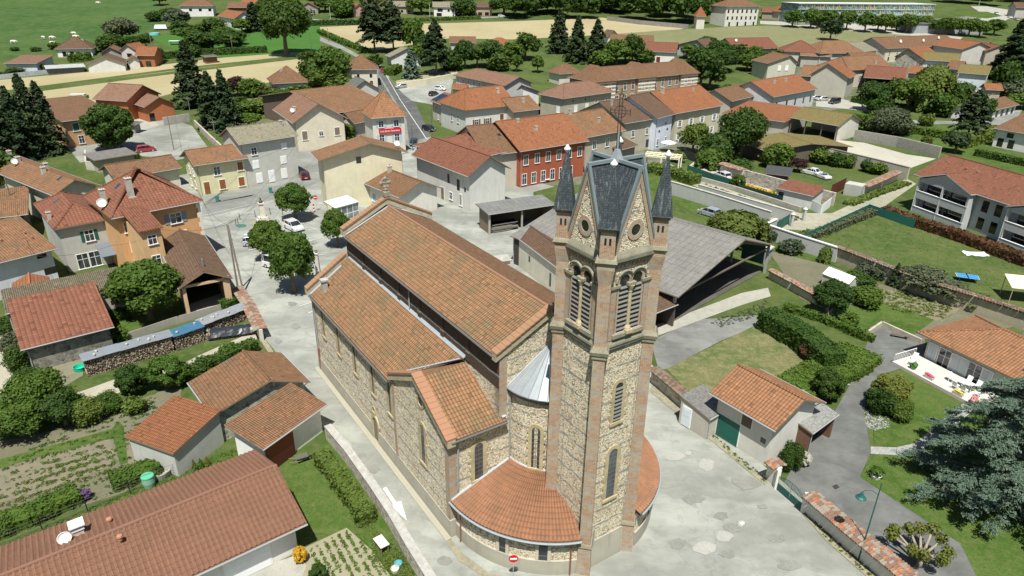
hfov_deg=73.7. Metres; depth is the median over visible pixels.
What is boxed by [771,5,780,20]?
gatehouse
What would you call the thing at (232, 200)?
road
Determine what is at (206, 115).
fir tree
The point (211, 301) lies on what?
driveway
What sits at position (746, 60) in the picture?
tree
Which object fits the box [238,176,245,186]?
window
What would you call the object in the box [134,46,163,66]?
brick farm wing
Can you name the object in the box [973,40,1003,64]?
red gable cottage
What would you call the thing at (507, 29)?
ploughed field
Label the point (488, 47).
tree
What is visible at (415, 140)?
parked car
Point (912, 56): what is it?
stone gable house
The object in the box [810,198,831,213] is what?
board gate
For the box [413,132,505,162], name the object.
hipped farmhouse
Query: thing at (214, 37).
tree
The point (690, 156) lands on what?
screen fence
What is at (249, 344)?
hedge
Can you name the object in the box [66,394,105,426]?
shrub
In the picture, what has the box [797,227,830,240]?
wild plants
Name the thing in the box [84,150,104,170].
garden wall
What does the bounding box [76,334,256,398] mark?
farm track
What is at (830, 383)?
shrub
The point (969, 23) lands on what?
plane tree
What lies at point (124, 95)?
red barn
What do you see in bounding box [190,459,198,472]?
dwarf conifer
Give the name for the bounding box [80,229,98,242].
window
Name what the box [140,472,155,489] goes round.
water butt
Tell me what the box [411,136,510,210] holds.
farm building
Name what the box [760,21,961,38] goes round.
road
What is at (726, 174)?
parked car
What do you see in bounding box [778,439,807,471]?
shrub
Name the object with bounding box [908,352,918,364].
sun lounger
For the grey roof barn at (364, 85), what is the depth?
205.79 m
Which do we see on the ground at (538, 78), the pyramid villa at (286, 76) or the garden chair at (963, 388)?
the pyramid villa at (286, 76)
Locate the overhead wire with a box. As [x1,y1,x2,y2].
[16,211,223,255]
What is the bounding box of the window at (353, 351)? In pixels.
[350,344,358,377]
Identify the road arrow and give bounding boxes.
[383,487,406,519]
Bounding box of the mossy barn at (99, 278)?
[0,267,127,330]
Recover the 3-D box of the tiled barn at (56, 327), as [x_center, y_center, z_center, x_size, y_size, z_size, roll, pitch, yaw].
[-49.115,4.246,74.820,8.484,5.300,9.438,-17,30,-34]
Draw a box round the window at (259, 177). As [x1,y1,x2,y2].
[256,172,262,182]
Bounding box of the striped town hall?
[567,58,700,99]
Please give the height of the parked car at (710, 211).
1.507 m
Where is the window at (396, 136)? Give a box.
[392,133,401,141]
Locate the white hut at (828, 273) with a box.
[821,267,859,286]
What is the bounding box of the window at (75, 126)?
[71,122,80,131]
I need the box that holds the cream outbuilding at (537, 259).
[513,225,555,291]
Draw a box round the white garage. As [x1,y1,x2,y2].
[126,55,140,67]
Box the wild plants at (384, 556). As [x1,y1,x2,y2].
[372,533,415,575]
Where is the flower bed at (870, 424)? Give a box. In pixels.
[864,409,890,430]
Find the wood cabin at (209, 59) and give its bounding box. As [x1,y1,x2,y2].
[200,54,218,63]
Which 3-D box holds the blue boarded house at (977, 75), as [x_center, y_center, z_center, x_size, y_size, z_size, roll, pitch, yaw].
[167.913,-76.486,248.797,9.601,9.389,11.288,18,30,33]
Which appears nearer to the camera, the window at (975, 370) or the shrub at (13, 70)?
the window at (975, 370)
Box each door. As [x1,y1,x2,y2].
[203,181,210,193]
[223,543,272,575]
[268,170,275,181]
[371,414,379,442]
[441,186,443,198]
[680,405,692,428]
[715,411,740,446]
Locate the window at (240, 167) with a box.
[236,161,243,170]
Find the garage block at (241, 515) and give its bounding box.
[0,449,307,575]
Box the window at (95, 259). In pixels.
[87,250,103,267]
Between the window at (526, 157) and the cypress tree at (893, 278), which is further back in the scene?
the window at (526, 157)
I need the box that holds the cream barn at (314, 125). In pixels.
[272,91,347,151]
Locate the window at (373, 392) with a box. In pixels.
[368,363,376,398]
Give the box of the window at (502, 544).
[496,536,508,554]
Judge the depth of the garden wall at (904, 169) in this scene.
146.80 m
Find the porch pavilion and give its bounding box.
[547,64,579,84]
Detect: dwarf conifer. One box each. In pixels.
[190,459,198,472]
[198,458,204,468]
[204,456,211,467]
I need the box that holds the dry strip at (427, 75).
[396,70,456,82]
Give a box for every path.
[0,335,15,392]
[0,421,127,467]
[871,404,971,454]
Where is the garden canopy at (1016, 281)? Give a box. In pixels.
[1000,274,1023,302]
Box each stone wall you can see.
[193,120,220,145]
[853,130,941,157]
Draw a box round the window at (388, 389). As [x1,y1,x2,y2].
[385,382,393,419]
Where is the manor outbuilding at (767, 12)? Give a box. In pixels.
[761,7,775,18]
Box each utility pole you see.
[166,112,173,149]
[226,224,242,285]
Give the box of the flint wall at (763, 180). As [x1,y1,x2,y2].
[744,170,835,205]
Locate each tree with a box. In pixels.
[0,85,41,161]
[0,109,26,157]
[0,151,23,185]
[10,73,60,159]
[27,80,71,159]
[78,103,133,148]
[98,16,140,36]
[99,258,183,321]
[105,34,122,40]
[119,35,142,45]
[134,33,153,45]
[159,7,173,15]
[162,8,191,22]
[170,27,196,36]
[170,41,203,109]
[180,29,214,48]
[192,22,209,32]
[193,31,226,47]
[194,70,233,130]
[200,17,229,32]
[211,69,243,132]
[219,32,244,47]
[227,76,242,95]
[231,18,250,31]
[235,78,266,96]
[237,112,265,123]
[243,2,263,31]
[247,218,284,252]
[254,0,270,10]
[254,0,315,55]
[262,88,288,94]
[264,231,314,292]
[272,182,312,219]
[284,0,301,4]
[296,50,317,61]
[296,56,316,86]
[306,46,351,78]
[306,68,334,85]
[312,0,331,11]
[320,208,349,246]
[324,0,355,17]
[344,123,356,139]
[355,0,387,51]
[359,0,389,6]
[371,0,403,50]
[400,17,424,44]
[400,47,422,78]
[405,0,433,13]
[408,42,429,64]
[412,33,426,44]
[417,14,449,74]
[447,0,477,15]
[453,39,475,68]
[466,45,485,66]
[474,39,505,67]
[488,0,511,14]
[503,41,528,61]
[510,54,522,71]
[513,32,542,59]
[531,55,544,72]
[545,9,570,53]
[562,15,588,63]
[583,18,606,64]
[602,38,631,64]
[624,32,644,60]
[624,44,636,61]
[634,48,655,62]
[677,121,710,152]
[680,44,696,53]
[686,44,724,85]
[694,147,726,169]
[698,65,728,88]
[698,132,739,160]
[699,36,717,40]
[706,40,732,51]
[712,48,741,65]
[717,106,770,158]
[731,43,747,62]
[736,53,758,70]
[746,45,763,53]
[754,51,771,56]
[757,142,798,166]
[771,48,783,53]
[783,9,803,26]
[803,8,822,27]
[811,278,855,315]
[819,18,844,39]
[820,10,839,21]
[838,10,857,29]
[856,11,876,31]
[856,80,891,103]
[858,111,876,130]
[862,105,918,135]
[877,13,899,32]
[883,521,956,567]
[885,263,900,288]
[888,77,906,100]
[891,368,1023,536]
[892,77,933,105]
[895,16,900,30]
[898,13,919,32]
[904,63,960,111]
[919,15,934,22]
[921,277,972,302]
[928,19,946,33]
[940,132,972,152]
[941,81,975,103]
[945,17,964,34]
[947,87,994,133]
[961,18,979,35]
[970,20,993,37]
[986,19,1023,80]
[987,98,999,113]
[988,19,1007,34]
[989,59,1023,95]
[999,78,1023,95]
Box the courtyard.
[67,120,206,162]
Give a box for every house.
[0,149,101,219]
[0,216,58,299]
[3,55,53,71]
[33,191,116,272]
[82,166,204,266]
[98,154,181,185]
[179,0,216,16]
[179,144,248,195]
[218,9,245,29]
[303,2,319,13]
[346,55,378,86]
[349,3,362,16]
[385,46,420,67]
[388,1,412,13]
[432,2,454,15]
[437,85,510,131]
[449,36,475,49]
[455,123,518,187]
[472,2,491,15]
[493,112,589,187]
[501,95,541,118]
[538,80,613,114]
[565,108,626,170]
[577,98,652,151]
[624,92,675,149]
[645,41,678,62]
[649,84,724,142]
[677,38,711,55]
[708,363,826,465]
[709,0,760,26]
[709,84,753,116]
[799,52,831,66]
[800,65,822,82]
[841,52,875,56]
[848,41,878,53]
[894,46,934,73]
[907,66,924,78]
[922,51,960,66]
[947,60,966,80]
[957,64,991,91]
[1007,2,1023,17]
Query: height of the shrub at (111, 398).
2.326 m
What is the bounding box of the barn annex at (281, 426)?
[224,382,327,466]
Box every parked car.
[136,144,155,152]
[241,234,248,246]
[283,218,303,231]
[299,170,310,179]
[395,84,406,88]
[409,138,417,145]
[421,124,435,131]
[428,91,438,95]
[434,85,446,90]
[697,206,720,216]
[713,171,731,178]
[800,167,823,175]
[814,172,831,179]
[815,96,828,100]
[828,97,840,103]
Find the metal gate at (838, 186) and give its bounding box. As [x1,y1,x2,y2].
[831,178,846,192]
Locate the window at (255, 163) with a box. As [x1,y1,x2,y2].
[252,160,259,168]
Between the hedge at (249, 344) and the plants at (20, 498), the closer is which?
the plants at (20, 498)
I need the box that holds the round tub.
[72,363,84,372]
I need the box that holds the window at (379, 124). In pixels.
[376,121,385,127]
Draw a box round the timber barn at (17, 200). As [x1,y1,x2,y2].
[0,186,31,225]
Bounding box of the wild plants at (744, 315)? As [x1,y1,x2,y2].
[711,300,767,327]
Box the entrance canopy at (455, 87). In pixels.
[451,83,467,92]
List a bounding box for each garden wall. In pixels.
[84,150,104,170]
[827,148,910,179]
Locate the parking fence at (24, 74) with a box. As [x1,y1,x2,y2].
[0,67,84,78]
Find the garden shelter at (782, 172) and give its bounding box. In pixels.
[764,165,792,179]
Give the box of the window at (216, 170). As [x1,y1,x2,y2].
[213,166,221,175]
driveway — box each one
[134,119,158,130]
[190,293,223,311]
[249,556,305,575]
[690,162,769,190]
[784,327,975,575]
[816,99,870,111]
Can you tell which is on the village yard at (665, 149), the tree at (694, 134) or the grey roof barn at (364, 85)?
the tree at (694, 134)
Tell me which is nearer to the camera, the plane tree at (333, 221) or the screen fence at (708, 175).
the plane tree at (333, 221)
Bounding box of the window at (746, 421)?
[740,414,753,429]
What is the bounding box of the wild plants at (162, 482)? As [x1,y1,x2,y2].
[38,450,236,531]
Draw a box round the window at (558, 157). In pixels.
[556,149,561,159]
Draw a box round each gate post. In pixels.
[789,212,795,225]
[801,207,807,220]
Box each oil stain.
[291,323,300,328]
[367,464,379,473]
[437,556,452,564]
[668,538,686,548]
[681,492,705,504]
[713,512,728,519]
[718,550,735,558]
[723,522,744,532]
[757,504,767,508]
[768,533,785,541]
[777,560,801,569]
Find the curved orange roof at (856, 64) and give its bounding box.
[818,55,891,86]
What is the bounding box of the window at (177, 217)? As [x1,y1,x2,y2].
[164,211,186,224]
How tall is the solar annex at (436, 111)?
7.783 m
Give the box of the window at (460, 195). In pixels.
[459,194,461,206]
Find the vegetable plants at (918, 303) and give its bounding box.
[880,289,951,317]
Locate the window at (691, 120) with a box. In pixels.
[688,118,693,124]
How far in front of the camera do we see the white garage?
262.95 m
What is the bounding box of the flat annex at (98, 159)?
[83,147,136,172]
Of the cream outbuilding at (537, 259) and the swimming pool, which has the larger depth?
the swimming pool
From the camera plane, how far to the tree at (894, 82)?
220.39 m
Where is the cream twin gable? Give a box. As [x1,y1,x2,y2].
[751,52,797,78]
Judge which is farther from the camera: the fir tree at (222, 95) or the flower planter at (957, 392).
the fir tree at (222, 95)
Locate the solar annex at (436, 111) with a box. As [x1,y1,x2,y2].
[429,92,450,122]
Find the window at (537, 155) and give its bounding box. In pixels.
[534,153,539,163]
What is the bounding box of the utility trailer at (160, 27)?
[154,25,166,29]
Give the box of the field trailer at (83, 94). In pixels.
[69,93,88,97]
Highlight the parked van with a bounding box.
[261,252,269,267]
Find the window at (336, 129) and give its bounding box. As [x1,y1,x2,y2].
[334,127,339,135]
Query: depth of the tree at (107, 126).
152.45 m
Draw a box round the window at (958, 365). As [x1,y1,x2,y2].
[947,352,969,377]
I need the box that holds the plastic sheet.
[962,251,988,255]
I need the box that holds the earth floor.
[656,260,760,322]
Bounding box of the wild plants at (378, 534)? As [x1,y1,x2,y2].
[365,524,396,563]
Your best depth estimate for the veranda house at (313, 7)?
398.33 m
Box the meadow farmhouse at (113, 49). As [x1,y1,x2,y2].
[100,44,121,57]
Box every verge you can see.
[262,335,273,351]
[447,540,501,575]
[650,385,767,483]
[802,513,875,575]
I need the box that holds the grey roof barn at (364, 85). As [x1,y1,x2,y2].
[344,76,380,96]
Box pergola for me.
[645,151,682,167]
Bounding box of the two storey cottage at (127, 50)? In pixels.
[119,42,144,63]
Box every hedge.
[0,482,84,539]
[66,52,92,62]
[108,458,162,492]
[109,307,132,322]
[163,45,267,59]
[183,337,259,383]
[217,295,239,309]
[309,19,373,25]
[312,447,376,527]
[316,29,371,53]
[326,15,480,21]
[383,64,402,75]
[647,162,701,184]
[745,183,776,193]
[755,306,847,366]
[774,340,883,398]
[782,302,876,342]
[800,207,877,239]
[843,181,911,205]
[850,95,931,112]
[850,113,957,137]
[881,205,1023,266]
[949,124,997,148]
[973,148,1023,165]
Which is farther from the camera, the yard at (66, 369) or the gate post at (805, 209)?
the gate post at (805, 209)
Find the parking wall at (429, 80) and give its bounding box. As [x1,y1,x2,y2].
[396,73,457,86]
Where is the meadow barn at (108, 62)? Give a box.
[85,53,128,72]
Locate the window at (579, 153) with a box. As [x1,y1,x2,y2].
[577,146,581,156]
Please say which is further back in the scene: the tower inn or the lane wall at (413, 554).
the tower inn
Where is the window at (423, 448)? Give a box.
[418,420,427,469]
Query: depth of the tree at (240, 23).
333.78 m
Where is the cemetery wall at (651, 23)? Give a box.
[607,16,688,28]
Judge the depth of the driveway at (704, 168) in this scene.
148.89 m
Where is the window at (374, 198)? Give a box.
[372,192,376,201]
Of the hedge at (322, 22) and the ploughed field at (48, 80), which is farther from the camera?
the hedge at (322, 22)
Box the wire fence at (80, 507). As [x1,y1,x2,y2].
[0,464,174,545]
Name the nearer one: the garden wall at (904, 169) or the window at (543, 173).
the window at (543, 173)
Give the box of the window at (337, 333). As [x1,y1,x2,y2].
[334,326,341,358]
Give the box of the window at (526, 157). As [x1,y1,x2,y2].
[523,154,528,165]
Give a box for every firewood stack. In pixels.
[79,329,173,376]
[170,320,204,350]
[195,303,247,334]
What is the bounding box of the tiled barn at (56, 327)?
[6,281,114,369]
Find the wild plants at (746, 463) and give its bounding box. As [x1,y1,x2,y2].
[712,435,767,481]
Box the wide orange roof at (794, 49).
[779,40,816,65]
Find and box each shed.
[10,272,50,287]
[125,395,223,476]
[476,194,553,234]
[721,100,805,133]
[742,132,852,163]
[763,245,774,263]
[863,65,907,82]
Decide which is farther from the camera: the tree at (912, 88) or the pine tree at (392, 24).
the pine tree at (392, 24)
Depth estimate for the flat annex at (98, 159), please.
142.10 m
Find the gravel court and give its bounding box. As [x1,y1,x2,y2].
[831,139,934,167]
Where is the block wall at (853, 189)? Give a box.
[843,181,865,196]
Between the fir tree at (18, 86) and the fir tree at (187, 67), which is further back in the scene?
the fir tree at (187, 67)
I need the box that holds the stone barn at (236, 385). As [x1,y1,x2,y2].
[187,349,310,439]
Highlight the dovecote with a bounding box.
[693,7,706,28]
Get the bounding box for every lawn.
[0,447,237,545]
[113,301,185,331]
[283,439,393,548]
[648,177,816,260]
[667,325,803,390]
[818,215,1023,307]
[832,301,933,333]
[850,110,1023,173]
[860,373,1023,575]
[955,12,1000,17]
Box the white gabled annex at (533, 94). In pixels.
[519,84,540,104]
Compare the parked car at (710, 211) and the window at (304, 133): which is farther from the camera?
the window at (304, 133)
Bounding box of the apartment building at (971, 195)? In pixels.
[911,154,1023,251]
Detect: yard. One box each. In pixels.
[25,359,82,385]
[464,184,553,255]
[538,104,791,185]
[653,315,757,369]
[795,62,988,109]
[913,105,1022,124]
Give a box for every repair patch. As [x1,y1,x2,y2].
[665,451,684,460]
[692,541,715,554]
[699,458,713,470]
[716,531,733,541]
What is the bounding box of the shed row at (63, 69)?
[44,63,85,75]
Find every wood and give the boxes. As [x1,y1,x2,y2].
[499,0,713,15]
[712,0,992,3]
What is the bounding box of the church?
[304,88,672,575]
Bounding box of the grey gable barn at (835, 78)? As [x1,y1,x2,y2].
[809,60,856,98]
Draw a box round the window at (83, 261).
[75,252,90,269]
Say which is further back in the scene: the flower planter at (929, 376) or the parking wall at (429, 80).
the parking wall at (429, 80)
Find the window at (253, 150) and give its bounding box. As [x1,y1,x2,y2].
[251,147,257,155]
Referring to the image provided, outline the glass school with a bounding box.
[779,2,935,24]
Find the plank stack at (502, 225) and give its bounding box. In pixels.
[491,219,518,232]
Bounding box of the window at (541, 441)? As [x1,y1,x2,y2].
[526,424,545,471]
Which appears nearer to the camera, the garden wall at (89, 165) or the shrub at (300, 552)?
the shrub at (300, 552)
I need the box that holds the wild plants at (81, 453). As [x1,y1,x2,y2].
[0,397,157,511]
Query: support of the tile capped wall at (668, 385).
on the ground at (538, 78)
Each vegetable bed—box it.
[0,439,117,502]
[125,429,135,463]
[303,528,389,575]
[881,290,958,321]
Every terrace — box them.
[218,119,298,186]
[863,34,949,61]
[892,348,997,404]
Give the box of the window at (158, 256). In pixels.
[151,254,162,263]
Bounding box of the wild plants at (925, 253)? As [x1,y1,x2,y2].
[827,219,1014,300]
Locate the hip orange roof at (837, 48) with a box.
[811,40,863,63]
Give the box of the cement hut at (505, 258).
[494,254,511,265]
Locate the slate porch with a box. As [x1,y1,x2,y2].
[795,389,838,452]
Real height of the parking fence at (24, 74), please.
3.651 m
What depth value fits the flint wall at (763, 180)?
135.40 m
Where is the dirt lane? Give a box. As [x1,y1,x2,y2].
[670,164,915,229]
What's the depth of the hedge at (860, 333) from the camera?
82.23 m
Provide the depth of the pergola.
147.75 m
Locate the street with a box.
[378,68,430,142]
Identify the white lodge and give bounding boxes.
[992,113,1023,152]
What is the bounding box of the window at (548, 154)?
[546,151,550,161]
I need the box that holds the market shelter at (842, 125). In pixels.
[789,106,861,140]
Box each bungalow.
[54,37,96,56]
[492,37,509,45]
[609,34,653,46]
[917,314,1023,398]
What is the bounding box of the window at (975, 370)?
[964,361,983,383]
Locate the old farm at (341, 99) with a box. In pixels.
[261,84,374,120]
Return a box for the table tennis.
[955,273,979,283]
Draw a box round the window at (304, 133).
[301,131,307,140]
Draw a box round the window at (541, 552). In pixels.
[535,545,550,561]
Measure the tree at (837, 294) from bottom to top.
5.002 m
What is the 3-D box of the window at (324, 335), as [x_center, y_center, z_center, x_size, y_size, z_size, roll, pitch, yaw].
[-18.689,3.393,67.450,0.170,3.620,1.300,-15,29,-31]
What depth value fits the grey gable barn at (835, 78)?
234.96 m
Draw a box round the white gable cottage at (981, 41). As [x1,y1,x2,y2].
[964,39,992,43]
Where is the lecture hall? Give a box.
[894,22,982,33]
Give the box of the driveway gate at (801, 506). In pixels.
[773,469,808,512]
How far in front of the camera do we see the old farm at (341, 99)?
182.57 m
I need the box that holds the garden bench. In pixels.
[891,332,908,339]
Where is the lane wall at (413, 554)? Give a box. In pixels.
[324,424,435,575]
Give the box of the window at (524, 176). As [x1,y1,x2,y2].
[521,173,526,185]
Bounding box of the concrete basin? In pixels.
[154,469,169,481]
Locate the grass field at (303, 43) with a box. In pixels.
[152,26,319,56]
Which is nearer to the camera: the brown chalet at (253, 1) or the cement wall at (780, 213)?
the cement wall at (780, 213)
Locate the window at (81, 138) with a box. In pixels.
[78,135,85,143]
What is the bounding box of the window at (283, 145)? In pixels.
[281,142,286,149]
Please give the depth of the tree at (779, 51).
278.13 m
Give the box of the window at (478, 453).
[469,439,487,484]
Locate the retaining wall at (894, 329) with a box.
[869,321,922,343]
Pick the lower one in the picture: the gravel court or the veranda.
the veranda
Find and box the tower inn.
[360,91,407,152]
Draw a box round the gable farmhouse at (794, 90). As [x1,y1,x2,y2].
[739,74,817,106]
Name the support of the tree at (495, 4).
on the ground at (538, 78)
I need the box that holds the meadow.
[0,0,165,57]
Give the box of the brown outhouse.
[612,137,638,155]
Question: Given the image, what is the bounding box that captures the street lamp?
[855,483,881,559]
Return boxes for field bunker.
[130,121,142,133]
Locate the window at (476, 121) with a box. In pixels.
[473,119,479,124]
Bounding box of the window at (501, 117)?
[499,113,503,119]
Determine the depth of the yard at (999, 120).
206.26 m
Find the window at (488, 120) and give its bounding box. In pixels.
[484,118,490,123]
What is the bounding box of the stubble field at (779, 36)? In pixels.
[620,26,909,46]
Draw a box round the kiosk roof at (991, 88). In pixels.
[979,83,1003,98]
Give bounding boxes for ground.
[0,0,1023,575]
[233,74,395,124]
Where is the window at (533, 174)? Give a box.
[531,172,536,183]
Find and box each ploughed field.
[0,52,301,89]
[17,59,303,101]
[320,18,683,50]
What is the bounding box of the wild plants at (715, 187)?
[708,185,799,221]
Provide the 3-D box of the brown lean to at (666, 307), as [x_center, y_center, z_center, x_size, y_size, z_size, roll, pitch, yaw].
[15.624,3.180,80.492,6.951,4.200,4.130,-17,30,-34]
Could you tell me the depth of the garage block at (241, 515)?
46.11 m
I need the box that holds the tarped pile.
[205,324,256,340]
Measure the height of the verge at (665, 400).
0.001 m
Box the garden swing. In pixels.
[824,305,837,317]
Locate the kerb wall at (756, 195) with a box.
[700,177,801,211]
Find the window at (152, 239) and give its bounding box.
[147,234,158,245]
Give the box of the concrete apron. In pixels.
[656,288,770,334]
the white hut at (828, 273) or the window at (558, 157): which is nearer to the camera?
the white hut at (828, 273)
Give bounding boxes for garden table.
[957,378,977,393]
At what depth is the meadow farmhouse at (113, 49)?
268.87 m
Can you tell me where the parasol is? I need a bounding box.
[661,140,675,145]
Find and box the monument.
[256,198,268,220]
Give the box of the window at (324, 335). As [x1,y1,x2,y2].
[319,309,326,340]
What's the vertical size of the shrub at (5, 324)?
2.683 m
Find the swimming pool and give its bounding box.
[149,32,159,35]
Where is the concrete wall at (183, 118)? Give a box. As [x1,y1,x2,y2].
[162,114,189,125]
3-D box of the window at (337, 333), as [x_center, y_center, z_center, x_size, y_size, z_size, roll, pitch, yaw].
[-16.416,4.840,64.361,0.170,3.620,1.300,-15,29,-31]
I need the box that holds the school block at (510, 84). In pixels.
[453,69,533,96]
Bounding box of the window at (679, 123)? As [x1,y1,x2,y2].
[677,120,682,126]
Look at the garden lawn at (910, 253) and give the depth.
104.66 m
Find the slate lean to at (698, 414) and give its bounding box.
[678,384,718,438]
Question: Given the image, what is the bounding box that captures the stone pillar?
[314,249,320,276]
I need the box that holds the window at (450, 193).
[449,191,452,200]
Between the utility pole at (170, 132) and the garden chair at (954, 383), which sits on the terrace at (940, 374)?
the garden chair at (954, 383)
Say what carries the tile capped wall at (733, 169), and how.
on the ground at (538, 78)
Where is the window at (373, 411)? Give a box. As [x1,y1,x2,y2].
[371,405,375,415]
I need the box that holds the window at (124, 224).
[122,222,127,233]
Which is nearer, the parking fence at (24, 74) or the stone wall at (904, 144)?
the stone wall at (904, 144)
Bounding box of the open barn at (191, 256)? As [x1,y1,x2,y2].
[163,228,233,312]
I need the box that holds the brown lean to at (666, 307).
[656,291,678,325]
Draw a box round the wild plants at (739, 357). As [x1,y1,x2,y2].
[686,334,789,384]
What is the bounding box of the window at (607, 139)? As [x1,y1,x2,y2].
[605,137,609,146]
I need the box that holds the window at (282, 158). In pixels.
[280,155,286,163]
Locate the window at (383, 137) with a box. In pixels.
[377,134,386,141]
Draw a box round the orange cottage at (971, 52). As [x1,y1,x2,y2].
[932,38,990,64]
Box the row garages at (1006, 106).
[948,96,1019,118]
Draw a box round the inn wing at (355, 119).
[343,109,365,138]
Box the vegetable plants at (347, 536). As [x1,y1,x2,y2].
[310,530,381,575]
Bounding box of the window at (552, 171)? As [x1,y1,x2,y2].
[550,168,554,179]
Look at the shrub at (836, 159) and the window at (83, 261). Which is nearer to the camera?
the window at (83, 261)
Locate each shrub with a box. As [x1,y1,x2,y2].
[0,315,12,337]
[0,330,18,354]
[0,346,30,371]
[0,366,69,404]
[0,396,44,436]
[2,67,26,72]
[3,363,38,387]
[9,47,20,50]
[30,47,41,51]
[34,384,85,424]
[47,41,59,48]
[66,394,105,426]
[80,488,91,500]
[93,34,122,51]
[93,388,122,415]
[110,325,130,342]
[113,363,148,393]
[120,394,149,414]
[134,151,140,158]
[144,10,161,20]
[145,354,190,387]
[167,20,190,32]
[188,44,200,55]
[191,355,214,373]
[211,25,234,33]
[216,80,235,94]
[216,341,237,354]
[221,29,249,44]
[227,95,247,109]
[234,101,259,112]
[245,97,263,112]
[259,85,277,95]
[284,84,311,90]
[292,545,307,562]
[308,562,327,575]
[320,73,351,86]
[367,53,383,67]
[439,47,462,70]
[486,51,510,70]
[589,49,617,65]
[671,151,686,161]
[704,209,770,247]
[727,157,754,170]
[730,174,745,186]
[756,227,777,241]
[776,238,806,254]
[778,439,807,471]
[788,157,809,171]
[799,344,808,356]
[802,451,812,465]
[809,146,831,163]
[812,366,846,401]
[817,246,832,264]
[828,152,845,167]
[837,311,860,326]
[842,153,857,167]
[843,269,878,287]
[850,283,886,308]
[855,259,887,278]
[860,158,872,171]
[861,94,895,112]
[864,385,900,415]
[867,161,889,174]
[869,373,914,400]
[883,398,915,422]
[901,263,948,290]
[917,112,937,125]
[920,135,933,143]
[925,93,960,117]
[961,291,990,309]
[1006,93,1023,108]
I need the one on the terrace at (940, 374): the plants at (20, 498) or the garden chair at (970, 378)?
the garden chair at (970, 378)
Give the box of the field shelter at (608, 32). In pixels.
[604,29,616,42]
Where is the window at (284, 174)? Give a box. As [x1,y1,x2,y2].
[281,168,287,178]
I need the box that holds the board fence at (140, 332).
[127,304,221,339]
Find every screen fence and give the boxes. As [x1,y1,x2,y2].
[684,150,720,170]
[687,165,731,183]
[739,184,782,200]
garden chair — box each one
[948,372,955,380]
[951,380,959,388]
[960,385,967,394]
[966,375,973,381]
[976,380,982,389]
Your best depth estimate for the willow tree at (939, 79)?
213.13 m
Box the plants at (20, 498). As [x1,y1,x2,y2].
[0,448,114,509]
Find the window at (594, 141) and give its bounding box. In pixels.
[592,140,596,149]
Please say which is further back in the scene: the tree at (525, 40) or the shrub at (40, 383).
the tree at (525, 40)
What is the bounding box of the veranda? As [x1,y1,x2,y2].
[324,195,358,217]
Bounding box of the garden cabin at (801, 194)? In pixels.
[776,179,825,208]
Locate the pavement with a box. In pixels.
[179,66,876,575]
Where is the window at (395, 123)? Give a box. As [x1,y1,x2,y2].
[391,119,400,126]
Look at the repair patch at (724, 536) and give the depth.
51.08 m
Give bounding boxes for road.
[202,37,426,216]
[313,16,511,19]
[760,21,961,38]
[935,6,1010,20]
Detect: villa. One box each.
[33,95,97,146]
[266,65,307,88]
[364,164,442,212]
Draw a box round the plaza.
[801,24,940,34]
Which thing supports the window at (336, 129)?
in the cream barn at (314, 125)
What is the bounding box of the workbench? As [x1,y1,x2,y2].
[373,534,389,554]
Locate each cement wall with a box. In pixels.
[671,181,771,221]
[698,184,793,220]
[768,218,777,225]
[770,224,837,262]
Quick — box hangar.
[510,193,776,324]
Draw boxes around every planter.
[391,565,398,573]
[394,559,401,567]
[869,465,885,479]
[910,361,917,369]
[923,372,934,380]
[952,388,963,397]
[969,395,979,402]
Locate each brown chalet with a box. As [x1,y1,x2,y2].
[227,2,247,13]
[242,0,256,3]
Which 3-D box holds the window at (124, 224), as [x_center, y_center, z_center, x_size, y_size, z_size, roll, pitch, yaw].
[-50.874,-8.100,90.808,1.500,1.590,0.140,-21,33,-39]
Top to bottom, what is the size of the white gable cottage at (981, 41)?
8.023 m
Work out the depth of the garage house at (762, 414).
59.26 m
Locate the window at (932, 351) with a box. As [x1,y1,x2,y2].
[925,341,939,362]
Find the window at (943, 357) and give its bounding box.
[935,346,952,369]
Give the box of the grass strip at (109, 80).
[9,57,300,94]
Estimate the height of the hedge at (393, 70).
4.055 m
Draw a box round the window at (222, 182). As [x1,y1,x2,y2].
[218,179,226,189]
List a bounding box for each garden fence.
[777,213,790,227]
[803,204,915,235]
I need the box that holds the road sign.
[509,555,517,575]
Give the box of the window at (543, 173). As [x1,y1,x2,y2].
[540,170,545,181]
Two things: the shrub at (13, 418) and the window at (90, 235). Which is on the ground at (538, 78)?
the shrub at (13, 418)
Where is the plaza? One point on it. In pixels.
(861, 27)
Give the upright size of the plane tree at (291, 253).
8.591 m
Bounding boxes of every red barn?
[91,83,160,119]
[134,93,176,121]
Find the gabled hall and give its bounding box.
[310,135,408,208]
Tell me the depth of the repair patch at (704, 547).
50.05 m
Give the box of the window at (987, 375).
[980,367,994,384]
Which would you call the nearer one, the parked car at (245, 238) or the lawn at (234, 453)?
the lawn at (234, 453)
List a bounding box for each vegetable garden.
[0,383,181,509]
[772,252,1012,338]
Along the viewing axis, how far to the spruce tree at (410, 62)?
251.74 m
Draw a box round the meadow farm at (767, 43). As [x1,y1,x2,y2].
[723,37,778,51]
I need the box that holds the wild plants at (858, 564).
[804,513,872,575]
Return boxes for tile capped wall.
[231,286,266,341]
[650,366,688,406]
[718,162,747,177]
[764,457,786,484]
[768,268,816,304]
[801,491,921,575]
[836,245,1023,329]
[863,170,902,193]
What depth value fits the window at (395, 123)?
155.76 m
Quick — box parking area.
[399,71,452,104]

